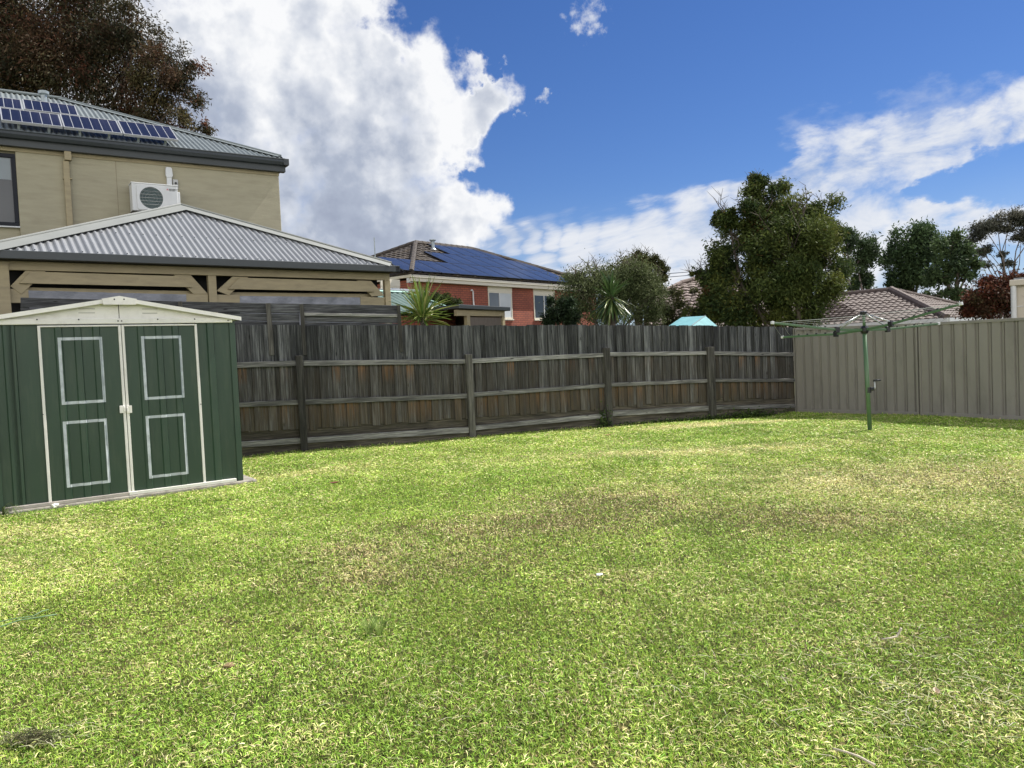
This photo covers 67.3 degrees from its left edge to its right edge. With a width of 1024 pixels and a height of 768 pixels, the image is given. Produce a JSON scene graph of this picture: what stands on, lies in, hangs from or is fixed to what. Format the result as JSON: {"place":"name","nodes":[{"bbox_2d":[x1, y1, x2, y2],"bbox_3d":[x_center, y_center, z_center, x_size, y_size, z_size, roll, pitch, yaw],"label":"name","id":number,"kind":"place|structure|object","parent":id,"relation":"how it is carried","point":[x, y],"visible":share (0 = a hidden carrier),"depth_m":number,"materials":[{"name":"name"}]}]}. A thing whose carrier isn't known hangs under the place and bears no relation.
{"place":"outdoors","nodes":[
{"label":"outdoors","id":0,"kind":"place"},
{"bbox_2d":[371,239,596,325],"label":"brick house","id":1,"kind":"structure","parent":0,"point":[521,299],"depth_m":32.09,"materials":[{"name":"red brick"}]},
{"bbox_2d":[380,279,399,288],"bbox_3d":[-4.317,-3.320,27.314,0.058,0.803,0.885,-1,3,40],"label":"window","id":2,"kind":"structure","parent":1,"relation":"in","point":[394,283],"depth_m":27.39,"materials":[{"name":"white glass"}]},
{"bbox_2d":[377,257,422,272],"bbox_3d":[-4.122,-4.355,28.191,1.438,0.727,0.919,-1,3,40],"label":"solar panel","id":3,"kind":"object","parent":1,"relation":"on","point":[404,266],"visible":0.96,"depth_m":28.16,"materials":[{"name":"blue glass"}]},
{"bbox_2d":[397,258,440,273],"bbox_3d":[-3.505,-4.410,28.923,1.438,0.727,0.919,-1,3,40],"label":"solar panel","id":4,"kind":"object","parent":1,"relation":"on","point":[422,267],"visible":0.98,"depth_m":28.82,"materials":[{"name":"blue glass"}]},
{"bbox_2d":[416,260,458,274],"bbox_3d":[-2.888,-4.464,29.655,1.437,0.727,0.919,-1,3,40],"label":"solar panel","id":5,"kind":"object","parent":1,"relation":"on","point":[438,267],"visible":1,"depth_m":29.58,"materials":[{"name":"blue glass"}]},
{"bbox_2d":[424,251,462,263],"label":"solar panel","id":6,"kind":"object","parent":1,"relation":"on","point":[442,257],"visible":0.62,"depth_m":31.88,"materials":[{"name":"blue glass"}]},
{"bbox_2d":[427,244,464,255],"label":"solar panel","id":7,"kind":"object","parent":1,"relation":"on","point":[444,249],"visible":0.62,"depth_m":33.98,"materials":[{"name":"blue glass"}]},
{"bbox_2d":[435,262,475,276],"bbox_3d":[-2.270,-4.519,30.387,1.438,0.727,0.919,-1,3,40],"label":"solar panel","id":8,"kind":"object","parent":1,"relation":"on","point":[456,269],"visible":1,"depth_m":30.30,"materials":[{"name":"blue glass"}]},
{"bbox_2d":[441,253,479,265],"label":"solar panel","id":9,"kind":"object","parent":1,"relation":"on","point":[460,259],"visible":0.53,"depth_m":32.63,"materials":[{"name":"blue glass"}]},
{"bbox_2d":[442,245,478,256],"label":"solar panel","id":10,"kind":"object","parent":1,"relation":"on","point":[461,251],"visible":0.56,"depth_m":34.76,"materials":[{"name":"blue glass"}]},
{"bbox_2d":[451,263,491,276],"bbox_3d":[-1.652,-4.574,31.118,1.438,0.727,0.919,-1,3,40],"label":"solar panel","id":11,"kind":"object","parent":1,"relation":"on","point":[472,270],"visible":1,"depth_m":31.04,"materials":[{"name":"blue glass"}]},
{"bbox_2d":[457,255,493,266],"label":"solar panel","id":12,"kind":"object","parent":1,"relation":"on","point":[475,261],"visible":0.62,"depth_m":33.38,"materials":[{"name":"blue glass"}]},
{"bbox_2d":[458,247,493,258],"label":"solar panel","id":13,"kind":"object","parent":1,"relation":"on","point":[474,252],"visible":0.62,"depth_m":35.50,"materials":[{"name":"blue glass"}]},
{"bbox_2d":[468,265,506,277],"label":"solar panel","id":14,"kind":"object","parent":1,"relation":"on","point":[493,274],"visible":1,"depth_m":31.77,"materials":[{"name":"blue glass"}]},
{"bbox_2d":[471,256,507,267],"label":"solar panel","id":15,"kind":"object","parent":1,"relation":"on","point":[489,262],"visible":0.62,"depth_m":34.12,"materials":[{"name":"blue glass"}]},
{"bbox_2d":[473,249,505,259],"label":"solar panel","id":16,"kind":"object","parent":1,"relation":"on","point":[494,256],"visible":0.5,"depth_m":36.15,"materials":[{"name":"blue glass"}]},
{"bbox_2d":[487,286,513,319],"bbox_3d":[-0.474,-3.336,31.839,0.090,1.379,1.559,-1,3,40],"label":"window","id":17,"kind":"structure","parent":1,"relation":"in","point":[497,296],"depth_m":31.92,"materials":[{"name":"white glass"}]},
{"bbox_2d":[483,266,521,279],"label":"solar panel","id":18,"kind":"object","parent":1,"relation":"on","point":[503,273],"visible":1,"depth_m":32.49,"materials":[{"name":"blue glass"}]},
{"bbox_2d":[487,258,522,269],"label":"solar panel","id":19,"kind":"object","parent":1,"relation":"on","point":[503,263],"visible":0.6,"depth_m":34.83,"materials":[{"name":"blue glass"}]},
{"bbox_2d":[497,267,535,280],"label":"solar panel","id":20,"kind":"object","parent":1,"relation":"on","point":[517,274],"visible":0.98,"depth_m":33.22,"materials":[{"name":"blue glass"}]},
{"bbox_2d":[500,259,534,270],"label":"solar panel","id":21,"kind":"object","parent":1,"relation":"on","point":[516,264],"visible":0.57,"depth_m":35.55,"materials":[{"name":"blue glass"}]},
{"bbox_2d":[512,260,547,271],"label":"solar panel","id":22,"kind":"object","parent":1,"relation":"on","point":[533,267],"visible":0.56,"depth_m":36.24,"materials":[{"name":"blue glass"}]},
{"bbox_2d":[513,269,549,281],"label":"solar panel","id":23,"kind":"object","parent":1,"relation":"on","point":[532,275],"visible":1,"depth_m":33.95,"materials":[{"name":"blue glass"}]},
{"bbox_2d":[526,270,560,282],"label":"solar panel","id":24,"kind":"object","parent":1,"relation":"on","point":[547,277],"visible":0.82,"depth_m":34.70,"materials":[{"name":"blue glass"}]},
{"bbox_2d":[533,289,554,320],"bbox_3d":[1.447,-3.504,34.116,0.090,1.382,1.585,-1,3,40],"label":"window","id":25,"kind":"structure","parent":1,"relation":"in","point":[538,294],"depth_m":33.86,"materials":[{"name":"grey glass"}]},
{"bbox_2d":[539,271,566,281],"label":"solar panel","id":26,"kind":"object","parent":1,"relation":"on","point":[552,275],"visible":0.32,"depth_m":35.57,"materials":[{"name":"blue glass"}]},
{"bbox_2d":[0,387,1023,767],"bbox_3d":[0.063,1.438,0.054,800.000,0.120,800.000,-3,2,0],"label":"ground","id":27,"kind":"structure","parent":0,"point":[1000,697],"depth_m":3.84,"materials":[{"name":"green plant"}]},
{"bbox_2d":[0,503,21,514],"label":"strappy plant","id":28,"kind":"object","parent":27,"relation":"on","point":[4,510],"visible":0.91,"depth_m":7.65,"materials":[{"name":"green plant"}]},
{"bbox_2d":[0,609,48,621],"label":"fallen shoot","id":29,"kind":"object","parent":27,"relation":"on","point":[26,616],"visible":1,"depth_m":4.33,"materials":[{"name":"green plant"}]},
{"bbox_2d":[0,614,56,626],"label":"fallen shoot","id":30,"kind":"object","parent":27,"relation":"on","point":[29,618],"visible":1,"depth_m":4.29,"materials":[{"name":"green plant"}]},
{"bbox_2d":[0,721,70,749],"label":"clipping heap","id":31,"kind":"object","parent":27,"relation":"on","point":[39,734],"visible":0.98,"depth_m":2.91,"materials":[{"name":"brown plant"}]},
{"bbox_2d":[0,0,218,136],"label":"gum tree","id":32,"kind":"object","parent":27,"relation":"on","point":[33,58],"visible":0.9,"depth_m":27.81,"materials":[{"name":"brown plant"}]},
{"bbox_2d":[0,475,256,514],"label":"concrete slab","id":33,"kind":"structure","parent":27,"relation":"on","point":[247,479],"depth_m":8.45,"materials":[{"name":"grey concrete"}]},
{"bbox_2d":[0,296,242,511],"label":"garden shed","id":34,"kind":"structure","parent":33,"relation":"on","point":[91,412],"depth_m":8.34,"materials":[{"name":"green paint"}]},
{"bbox_2d":[37,325,130,501],"bbox_3d":[-4.526,0.291,8.164,0.775,1.826,0.060,-4,3,-36],"label":"door","id":35,"kind":"structure","parent":34,"relation":"in","point":[82,373],"depth_m":8.16,"materials":[{"name":"green paint"}]},
{"bbox_2d":[121,324,205,490],"bbox_3d":[-3.894,0.246,8.624,0.787,1.826,0.060,-4,3,-36],"label":"door","id":36,"kind":"structure","parent":34,"relation":"in","point":[161,361],"depth_m":8.62,"materials":[{"name":"green paint"}]},
{"bbox_2d":[0,89,288,239],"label":"two storey house","id":37,"kind":"structure","parent":27,"relation":"on","point":[54,178],"depth_m":15.77,"materials":[{"name":"beige paint"}]},
{"bbox_2d":[0,153,19,227],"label":"window","id":38,"kind":"structure","parent":37,"relation":"in","point":[9,208],"depth_m":14.76,"materials":[{"name":"glass"}]},
{"bbox_2d":[0,97,22,109],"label":"solar panel","id":39,"kind":"object","parent":37,"relation":"on","point":[10,103],"visible":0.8,"depth_m":15.39,"materials":[{"name":"glass"}]},
{"bbox_2d":[0,107,62,132],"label":"solar panel","id":40,"kind":"object","parent":37,"relation":"on","point":[25,117],"visible":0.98,"depth_m":14.96,"materials":[{"name":"glass"}]},
{"bbox_2d":[22,99,78,115],"bbox_3d":[-9.509,-5.624,15.852,0.950,0.548,0.661,-4,3,-34],"label":"solar panel","id":41,"kind":"object","parent":37,"relation":"on","point":[45,107],"visible":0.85,"depth_m":15.81,"materials":[{"name":"glass"}]},
{"bbox_2d":[60,114,122,138],"bbox_3d":[-8.546,-5.207,15.619,1.033,0.620,0.779,-4,3,-34],"label":"solar panel","id":42,"kind":"object","parent":37,"relation":"on","point":[79,124],"visible":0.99,"depth_m":15.54,"materials":[{"name":"glass"}]},
{"bbox_2d":[117,120,177,145],"bbox_3d":[-7.677,-5.273,16.211,1.031,0.641,0.812,-4,3,-34],"label":"solar panel","id":43,"kind":"object","parent":37,"relation":"on","point":[147,131],"visible":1,"depth_m":16.13,"materials":[{"name":"glass"}]},
{"bbox_2d":[128,182,179,212],"bbox_3d":[-7.414,-3.811,15.969,0.931,0.612,0.422,-4,3,-34],"label":"air conditioner","id":44,"kind":"object","parent":37,"relation":"attached to","point":[145,196],"visible":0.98,"depth_m":15.76,"materials":[{"name":"white plastic"}]},
{"bbox_2d":[165,167,172,184],"bbox_3d":[-7.244,-4.078,16.290,0.145,1.025,0.075,-4,3,-34],"label":"refrigerant conduit","id":45,"kind":"object","parent":37,"relation":"attached to","point":[168,173],"visible":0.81,"depth_m":16.25,"materials":[{"name":"white plastic"}]},
{"bbox_2d":[0,203,399,324],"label":"pergola","id":46,"kind":"object","parent":27,"relation":"on","point":[181,252],"visible":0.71,"depth_m":13.24,"materials":[{"name":"grey metal"}]},
{"bbox_2d":[222,662,234,667],"bbox_3d":[-1.320,1.312,3.590,0.058,0.018,0.050,-3,2,0],"label":"clod","id":47,"kind":"object","parent":27,"relation":"on","point":[227,665],"visible":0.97,"depth_m":3.58,"materials":[{"name":"brown soil"}]},
{"bbox_2d":[360,614,388,635],"bbox_3d":[-0.700,1.237,3.919,0.159,0.095,0.108,-3,2,0],"label":"grass tuft","id":48,"kind":"object","parent":27,"relation":"on","point":[374,625],"visible":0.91,"depth_m":3.92,"materials":[{"name":"green plant"}]},
{"bbox_2d":[379,288,414,315],"bbox_3d":[-3.158,-1.037,22.271,0.734,3.614,1.766,-2,2,11],"label":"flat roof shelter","id":49,"kind":"object","parent":27,"relation":"on","point":[395,289],"visible":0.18,"depth_m":21.79,"materials":[{"name":"white metal"}]},
{"bbox_2d":[378,290,455,325],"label":"striped outbuilding","id":50,"kind":"structure","parent":27,"relation":"on","point":[397,297],"depth_m":20.12,"materials":[{"name":"teal metal"}]},
{"bbox_2d":[388,274,457,325],"bbox_3d":[-1.628,-0.530,14.605,1.486,3.098,1.408,-1,3,43],"label":"yucca","id":51,"kind":"object","parent":27,"relation":"on","point":[422,310],"visible":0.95,"depth_m":14.46,"materials":[{"name":"green plant"}]},
{"bbox_2d":[428,291,463,305],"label":"leafy bush","id":52,"kind":"object","parent":27,"relation":"on","point":[455,300],"visible":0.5,"depth_m":23.32,"materials":[{"name":"green plant"}]},
{"bbox_2d":[407,304,509,325],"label":"flat roof shed","id":53,"kind":"structure","parent":27,"relation":"on","point":[470,315],"depth_m":19.51,"materials":[{"name":"grey metal"}]},
{"bbox_2d":[0,460,1023,767],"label":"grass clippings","id":54,"kind":"object","parent":27,"relation":"on","point":[674,692],"depth_m":3.00,"materials":[{"name":"plant"}]},
{"bbox_2d":[235,324,794,456],"bbox_3d":[-1.425,0.087,12.896,16.092,2.374,0.143,-3,2,-23],"label":"paling fence","id":55,"kind":"object","parent":27,"relation":"on","point":[340,386],"visible":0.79,"depth_m":13.35,"materials":[{"name":"wood"}]},
{"bbox_2d":[21,298,402,354],"bbox_3d":[-4.306,-0.863,11.677,5.392,0.958,0.085,-3,2,-23],"label":"screen extension","id":56,"kind":"object","parent":55,"relation":"attached to","point":[317,314],"visible":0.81,"depth_m":12.04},
{"bbox_2d":[594,401,612,427],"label":"ivy","id":57,"kind":"object","parent":55,"relation":"attached to","point":[604,420],"visible":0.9,"depth_m":14.14,"materials":[{"name":"green plant"}]},
{"bbox_2d":[538,294,583,325],"bbox_3d":[1.217,-0.654,18.473,0.935,3.012,0.920,-4,3,-38],"label":"dark shrub","id":58,"kind":"object","parent":27,"relation":"on","point":[563,312],"visible":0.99,"depth_m":18.33,"materials":[{"name":"green plant"}]},
{"bbox_2d":[539,246,674,325],"bbox_3d":[2.480,-1.408,19.883,3.520,4.319,2.222,-3,2,0],"label":"olive shrub","id":59,"kind":"object","parent":27,"relation":"on","point":[648,288],"visible":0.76,"depth_m":19.74,"materials":[{"name":"green plant"}]},
{"bbox_2d":[589,269,639,325],"bbox_3d":[2.081,-0.791,15.982,1.047,3.191,1.012,-4,3,-35],"label":"yucca","id":60,"kind":"object","parent":27,"relation":"on","point":[612,307],"visible":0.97,"depth_m":15.85,"materials":[{"name":"green plant"}]},
{"bbox_2d":[600,246,670,325],"bbox_3d":[3.973,-2.038,24.958,2.623,5.057,2.470,-3,2,0],"label":"green tree","id":61,"kind":"object","parent":27,"relation":"on","point":[661,263],"visible":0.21,"depth_m":24.75,"materials":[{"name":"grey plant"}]},
{"bbox_2d":[650,284,699,325],"bbox_3d":[4.684,-1.187,22.413,1.620,3.468,0.923,-2,2,19],"label":"creeper","id":62,"kind":"object","parent":27,"relation":"on","point":[678,300],"visible":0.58,"depth_m":22.37,"materials":[{"name":"green plant"}]},
{"bbox_2d":[574,407,790,429],"bbox_3d":[3.472,0.649,14.924,5.660,0.189,0.276,-3,2,-23],"label":"weed clump","id":63,"kind":"object","parent":27,"relation":"on","point":[682,419],"visible":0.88,"depth_m":14.84,"materials":[{"name":"green plant"}]},
{"bbox_2d":[669,315,716,325],"bbox_3d":[4.408,-0.551,18.278,0.983,2.132,2.508,-2,2,22],"label":"canopy","id":64,"kind":"object","parent":27,"relation":"on","point":[696,320],"visible":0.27,"depth_m":17.82,"materials":[{"name":"fabric"}]},
{"bbox_2d":[649,277,794,326],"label":"tiled house","id":65,"kind":"structure","parent":27,"relation":"on","point":[688,283],"depth_m":28.28,"materials":[{"name":"brown tile"}]},
{"bbox_2d":[704,406,787,419],"bbox_3d":[4.628,0.592,15.432,2.319,0.269,0.269,-3,2,-23],"label":"weed clump","id":66,"kind":"object","parent":27,"relation":"on","point":[744,415],"visible":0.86,"depth_m":15.45,"materials":[{"name":"green plant"}]},
{"bbox_2d":[680,168,862,327],"bbox_3d":[6.834,-2.611,20.029,4.890,6.402,3.237,-3,2,0],"label":"bushy tree","id":67,"kind":"object","parent":27,"relation":"on","point":[787,247],"visible":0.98,"depth_m":19.72,"materials":[{"name":"green plant"}]},
{"bbox_2d":[833,748,875,765],"bbox_3d":[1.122,1.223,2.525,0.015,0.016,0.141,-4,3,-40],"label":"dry stick","id":68,"kind":"object","parent":27,"relation":"on","point":[860,757],"visible":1,"depth_m":2.52,"materials":[{"name":"beige wood"}]},
{"bbox_2d":[838,224,886,290],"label":"slender tree","id":69,"kind":"object","parent":27,"relation":"on","point":[866,254],"visible":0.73,"depth_m":43.51,"materials":[{"name":"green plant"}]},
{"bbox_2d":[770,302,962,429],"bbox_3d":[5.361,-0.130,11.812,2.549,1.999,2.233,-2,2,20],"label":"clothesline","id":70,"kind":"object","parent":27,"relation":"on","point":[864,329],"visible":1,"depth_m":11.79,"materials":[{"name":"green metal"}]},
{"bbox_2d":[881,628,901,639],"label":"twig","id":71,"kind":"object","parent":27,"relation":"on","point":[898,633],"visible":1,"depth_m":3.50,"materials":[{"name":"beige wood"}]},
{"bbox_2d":[793,286,1009,360],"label":"hip roof house","id":72,"kind":"structure","parent":27,"relation":"on","point":[884,300],"depth_m":38.11,"materials":[{"name":"brown tile"}]},
{"bbox_2d":[793,317,1023,419],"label":"metal fence","id":73,"kind":"object","parent":27,"relation":"on","point":[970,368],"visible":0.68,"depth_m":13.55,"materials":[{"name":"beige metal"}]},
{"bbox_2d":[876,215,947,291],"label":"round tree","id":74,"kind":"object","parent":27,"relation":"on","point":[905,257],"visible":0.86,"depth_m":45.15,"materials":[{"name":"green plant"}]},
{"bbox_2d":[933,687,939,694],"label":"fallen leaf","id":75,"kind":"object","parent":27,"relation":"on","point":[936,690],"visible":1,"depth_m":2.94,"materials":[{"name":"beige plant"}]},
{"bbox_2d":[917,226,985,301],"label":"leaning tree","id":76,"kind":"object","parent":27,"relation":"on","point":[955,250],"visible":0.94,"depth_m":41.51,"materials":[{"name":"green plant"}]},
{"bbox_2d":[952,268,1023,319],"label":"copper bush","id":77,"kind":"object","parent":27,"relation":"on","point":[991,299],"visible":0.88,"depth_m":23.69,"materials":[{"name":"red plant"}]},
{"bbox_2d":[963,204,1023,279],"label":"eucalypt","id":78,"kind":"object","parent":27,"relation":"on","point":[982,229],"visible":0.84,"depth_m":47.57,"materials":[{"name":"green plant"}]},
{"bbox_2d":[1009,277,1023,317],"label":"beige building","id":79,"kind":"structure","parent":27,"relation":"on","point":[1016,285],"depth_m":16.93,"materials":[{"name":"beige paint"}]},
{"bbox_2d":[7,0,1023,324],"label":"sky","id":80,"kind":"structure","parent":0,"point":[538,132],"materials":[{"name":"blue"}]}
]}

